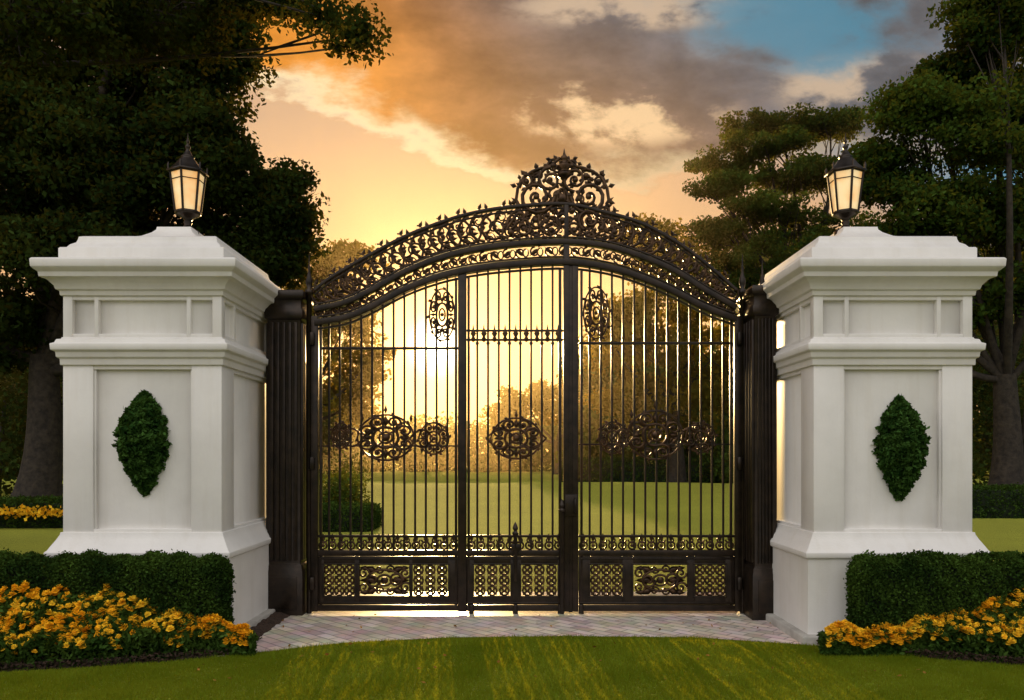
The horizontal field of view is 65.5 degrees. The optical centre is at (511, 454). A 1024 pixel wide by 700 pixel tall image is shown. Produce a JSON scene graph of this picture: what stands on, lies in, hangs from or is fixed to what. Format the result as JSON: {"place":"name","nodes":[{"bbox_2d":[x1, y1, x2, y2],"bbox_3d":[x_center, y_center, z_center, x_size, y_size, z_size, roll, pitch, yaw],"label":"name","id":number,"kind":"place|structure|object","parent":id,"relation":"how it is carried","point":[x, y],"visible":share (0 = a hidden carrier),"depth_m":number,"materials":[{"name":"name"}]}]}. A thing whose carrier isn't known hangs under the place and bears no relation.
{"place":"outdoors","nodes":[
{"label":"outdoors","id":0,"kind":"place"},
{"bbox_2d":[0,633,1023,699],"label":"grass","id":1,"kind":"structure","parent":0,"point":[468,669],"depth_m":6.46,"materials":[{"name":"green plant"}]},
{"bbox_2d":[0,456,1023,699],"bbox_3d":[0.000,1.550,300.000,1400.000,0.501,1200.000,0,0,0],"label":"lawn","id":2,"kind":"structure","parent":0,"point":[999,534],"depth_m":21.05,"materials":[{"name":"green plant"}]},
{"bbox_2d":[0,494,62,528],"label":"clipped hedge","id":3,"kind":"object","parent":2,"relation":"on","point":[41,522],"visible":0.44,"depth_m":19.35,"materials":[{"name":"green plant"}]},
{"bbox_2d":[0,504,62,520],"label":"yellow flowers","id":4,"kind":"object","parent":2,"relation":"on","point":[39,513],"visible":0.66,"depth_m":18.99,"materials":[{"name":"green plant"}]},
{"bbox_2d":[0,612,289,671],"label":"mulch bed","id":5,"kind":"object","parent":2,"relation":"on","point":[263,626],"visible":0.06,"depth_m":8.05,"materials":[{"name":"brown soil"}]},
{"bbox_2d":[0,547,236,651],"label":"box hedge","id":6,"kind":"object","parent":5,"relation":"on","point":[199,587],"visible":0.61,"depth_m":7.14,"materials":[{"name":"green plant"}]},
{"bbox_2d":[0,580,258,669],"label":"marigold flower bed","id":7,"kind":"object","parent":5,"relation":"on","point":[81,629],"visible":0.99,"depth_m":6.92,"materials":[{"name":"orange plant"}]},
{"bbox_2d":[0,632,261,670],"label":"mulch chips","id":8,"kind":"object","parent":5,"relation":"on","point":[68,662],"visible":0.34,"depth_m":6.77,"materials":[{"name":"brown wood"}]},
{"bbox_2d":[0,0,334,497],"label":"oak tree","id":9,"kind":"object","parent":2,"relation":"on","point":[77,159],"visible":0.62,"depth_m":23.70,"materials":[{"name":"green plant"}]},
{"bbox_2d":[0,0,393,90],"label":"shade tree","id":10,"kind":"object","parent":2,"relation":"on","point":[107,19],"visible":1,"depth_m":12.14,"materials":[{"name":"green plant"}]},
{"bbox_2d":[246,609,274,627],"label":"base slab","id":11,"kind":"structure","parent":2,"relation":"on","point":[257,619],"depth_m":8.42,"materials":[{"name":"stone"}]},
{"bbox_2d":[44,520,270,624],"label":"plinth","id":12,"kind":"structure","parent":11,"relation":"on","point":[245,549],"depth_m":7.66,"materials":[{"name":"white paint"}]},
{"bbox_2d":[63,296,266,531],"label":"panel frames","id":13,"kind":"structure","parent":12,"relation":"on","point":[212,448],"depth_m":7.68,"materials":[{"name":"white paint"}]},
{"bbox_2d":[49,337,267,378],"bbox_3d":[-3.565,-0.995,8.615,1.699,0.270,2.039,0,0,0],"label":"belt moulding","id":14,"kind":"object","parent":13,"relation":"on","point":[222,351],"visible":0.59,"depth_m":7.63,"materials":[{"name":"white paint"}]},
{"bbox_2d":[75,301,265,528],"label":"panels","id":15,"kind":"object","parent":12,"relation":"on","point":[123,503],"visible":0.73,"depth_m":7.74,"materials":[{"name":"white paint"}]},
{"bbox_2d":[111,389,171,497],"bbox_3d":[-3.555,-0.107,7.575,0.545,1.051,0.353,0,0,0],"label":"wall topiary","id":16,"kind":"object","parent":15,"relation":"attached to","point":[141,434],"depth_m":7.57,"materials":[{"name":"green plant"}]},
{"bbox_2d":[29,257,279,320],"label":"cornice","id":17,"kind":"structure","parent":15,"relation":"on","point":[236,281],"depth_m":7.58,"materials":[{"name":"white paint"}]},
{"bbox_2d":[58,227,280,289],"bbox_3d":[-3.565,-2.130,8.615,1.590,0.540,1.930,0,0,0],"label":"cap","id":18,"kind":"object","parent":17,"relation":"on","point":[174,242],"visible":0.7,"depth_m":7.73,"materials":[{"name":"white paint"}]},
{"bbox_2d":[166,135,208,233],"bbox_3d":[-3.500,-2.920,8.600,0.378,1.100,0.436,0,0,0],"label":"lantern","id":19,"kind":"object","parent":18,"relation":"on","point":[188,175],"visible":0.96,"depth_m":8.51,"materials":[{"name":"brown metal"}]},
{"bbox_2d":[281,238,396,431],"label":"elm tree","id":20,"kind":"object","parent":2,"relation":"on","point":[337,258],"visible":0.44,"depth_m":49.58,"materials":[{"name":"plant"}]},
{"bbox_2d":[322,465,370,502],"bbox_3d":[-5.197,1.043,21.915,2.518,1.560,2.088,0,0,0],"label":"garden shrub","id":21,"kind":"object","parent":2,"relation":"on","point":[334,490],"visible":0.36,"depth_m":21.54,"materials":[{"name":"green plant"}]},
{"bbox_2d":[322,451,370,485],"bbox_3d":[-8.824,0.673,33.528,6.005,2.373,3.218,0,0,-19],"label":"garden shrub","id":22,"kind":"object","parent":2,"relation":"on","point":[345,464],"visible":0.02,"depth_m":34.69,"materials":[{"name":"green plant"}]},
{"bbox_2d":[322,500,381,531],"bbox_3d":[-4.947,1.504,19.295,3.562,0.802,2.027,0,0,0],"label":"clipped hedge","id":23,"kind":"object","parent":2,"relation":"on","point":[334,516],"visible":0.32,"depth_m":18.46,"materials":[{"name":"green plant"}]},
{"bbox_2d":[0,231,1023,478],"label":"distant trees","id":24,"kind":"object","parent":2,"relation":"on","point":[628,453],"visible":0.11,"depth_m":60.95,"materials":[{"name":"green plant"}]},
{"bbox_2d":[0,327,1023,495],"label":"shrubbery","id":25,"kind":"object","parent":2,"relation":"on","point":[23,402],"visible":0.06,"depth_m":28.61,"materials":[{"name":"green plant"}]},
{"bbox_2d":[479,378,578,473],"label":"elm tree","id":26,"kind":"object","parent":2,"relation":"on","point":[536,401],"visible":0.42,"depth_m":70.87,"materials":[{"name":"yellow plant"}]},
{"bbox_2d":[562,455,726,482],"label":"clipped hedge","id":27,"kind":"object","parent":2,"relation":"on","point":[617,469],"visible":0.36,"depth_m":46.05,"materials":[{"name":"green plant"}]},
{"bbox_2d":[578,213,755,482],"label":"elm tree","id":28,"kind":"object","parent":2,"relation":"on","point":[639,358],"visible":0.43,"depth_m":45.24,"materials":[{"name":"green plant"}]},
{"bbox_2d":[693,445,732,482],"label":"garden shrub","id":29,"kind":"object","parent":2,"relation":"on","point":[726,465],"visible":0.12,"depth_m":44.75,"materials":[{"name":"green plant"}]},
{"bbox_2d":[665,102,882,301],"bbox_3d":[12.530,-7.262,37.763,10.615,18.387,6.327,0,0,0],"label":"rain tree","id":30,"kind":"object","parent":2,"relation":"on","point":[774,136],"visible":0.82,"depth_m":37.02,"materials":[{"name":"green plant"}]},
{"bbox_2d":[766,613,818,643],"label":"base slab","id":31,"kind":"structure","parent":2,"relation":"on","point":[793,632],"depth_m":7.85,"materials":[{"name":"stone"}]},
{"bbox_2d":[770,523,989,633],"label":"plinth","id":32,"kind":"structure","parent":31,"relation":"on","point":[809,573],"depth_m":7.63,"materials":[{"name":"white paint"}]},
{"bbox_2d":[777,301,959,528],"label":"panels","id":33,"kind":"object","parent":32,"relation":"on","point":[870,501],"visible":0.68,"depth_m":7.74,"materials":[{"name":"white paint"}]},
{"bbox_2d":[735,257,1006,314],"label":"cornice","id":34,"kind":"structure","parent":33,"relation":"on","point":[799,280],"depth_m":7.57,"materials":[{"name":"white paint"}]},
{"bbox_2d":[758,227,976,284],"bbox_3d":[3.675,-2.130,8.615,1.590,0.540,1.930,0,0,0],"label":"cap","id":35,"kind":"object","parent":34,"relation":"on","point":[859,242],"visible":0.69,"depth_m":7.73,"materials":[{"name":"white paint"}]},
{"bbox_2d":[824,133,866,234],"bbox_3d":[3.600,-2.920,8.600,0.378,1.100,0.436,0,0,0],"label":"lantern","id":36,"kind":"object","parent":35,"relation":"on","point":[844,175],"visible":0.96,"depth_m":8.51,"materials":[{"name":"brown metal"}]},
{"bbox_2d":[871,394,931,501],"bbox_3d":[3.745,-0.067,7.580,0.560,1.057,0.342,0,0,0],"label":"wall topiary","id":37,"kind":"object","parent":33,"relation":"attached to","point":[901,441],"depth_m":7.57,"materials":[{"name":"green plant"}]},
{"bbox_2d":[776,296,971,531],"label":"panel frames","id":38,"kind":"structure","parent":32,"relation":"on","point":[822,448],"depth_m":7.68,"materials":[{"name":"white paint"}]},
{"bbox_2d":[773,337,985,375],"bbox_3d":[3.675,-0.995,8.615,1.699,0.270,2.039,0,0,0],"label":"belt moulding","id":39,"kind":"object","parent":38,"relation":"attached to","point":[883,351],"visible":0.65,"depth_m":7.63,"materials":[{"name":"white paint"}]},
{"bbox_2d":[836,0,1023,486],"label":"oak tree","id":40,"kind":"object","parent":2,"relation":"on","point":[948,100],"visible":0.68,"depth_m":24.20,"materials":[{"name":"green plant"}]},
{"bbox_2d":[911,654,1021,664],"bbox_3d":[5.930,1.764,7.485,6.140,0.092,2.830,0,0,0],"label":"mulch bed","id":41,"kind":"object","parent":2,"relation":"on","point":[1002,662],"visible":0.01,"depth_m":6.95,"materials":[{"name":"brown soil"}]},
{"bbox_2d":[815,639,1023,663],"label":"mulch chips","id":42,"kind":"object","parent":41,"relation":"on","point":[985,655],"visible":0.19,"depth_m":6.93,"materials":[{"name":"brown wood"}]},
{"bbox_2d":[816,588,1023,663],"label":"marigold flower bed","id":43,"kind":"object","parent":41,"relation":"on","point":[988,629],"visible":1,"depth_m":7.06,"materials":[{"name":"orange plant"}]},
{"bbox_2d":[843,549,1023,654],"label":"box hedge","id":44,"kind":"object","parent":41,"relation":"on","point":[900,588],"visible":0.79,"depth_m":7.14,"materials":[{"name":"green plant"}]},
{"bbox_2d":[972,482,1023,518],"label":"clipped hedge","id":45,"kind":"object","parent":2,"relation":"on","point":[999,501],"visible":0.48,"depth_m":22.05,"materials":[{"name":"green plant"}]},
{"bbox_2d":[0,0,1023,453],"label":"sky","id":46,"kind":"structure","parent":0,"point":[471,95],"materials":[{"name":"orange"}]},
{"bbox_2d":[218,592,818,656],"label":"paved driveway","id":47,"kind":"structure","parent":0,"point":[326,627],"depth_m":8.34,"materials":[{"name":"stone"}]},
{"bbox_2d":[264,257,313,615],"bbox_3d":[-2.510,-0.235,9.075,0.530,4.070,0.480,0,0,0],"label":"gate post","id":48,"kind":"object","parent":47,"relation":"on","point":[287,314],"visible":0.95,"depth_m":8.87,"materials":[{"name":"brown metal"}]},
{"bbox_2d":[309,149,742,613],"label":"wrought iron gate","id":49,"kind":"structure","parent":47,"relation":"on","point":[573,569],"depth_m":8.99,"materials":[{"name":"brown metal"}]},
{"bbox_2d":[736,253,778,619],"bbox_3d":[2.730,-0.235,8.900,0.350,4.070,0.630,0,0,0],"label":"gate post","id":50,"kind":"object","parent":47,"relation":"on","point":[759,312],"visible":0.91,"depth_m":8.63,"materials":[{"name":"brown metal"}]}
]}

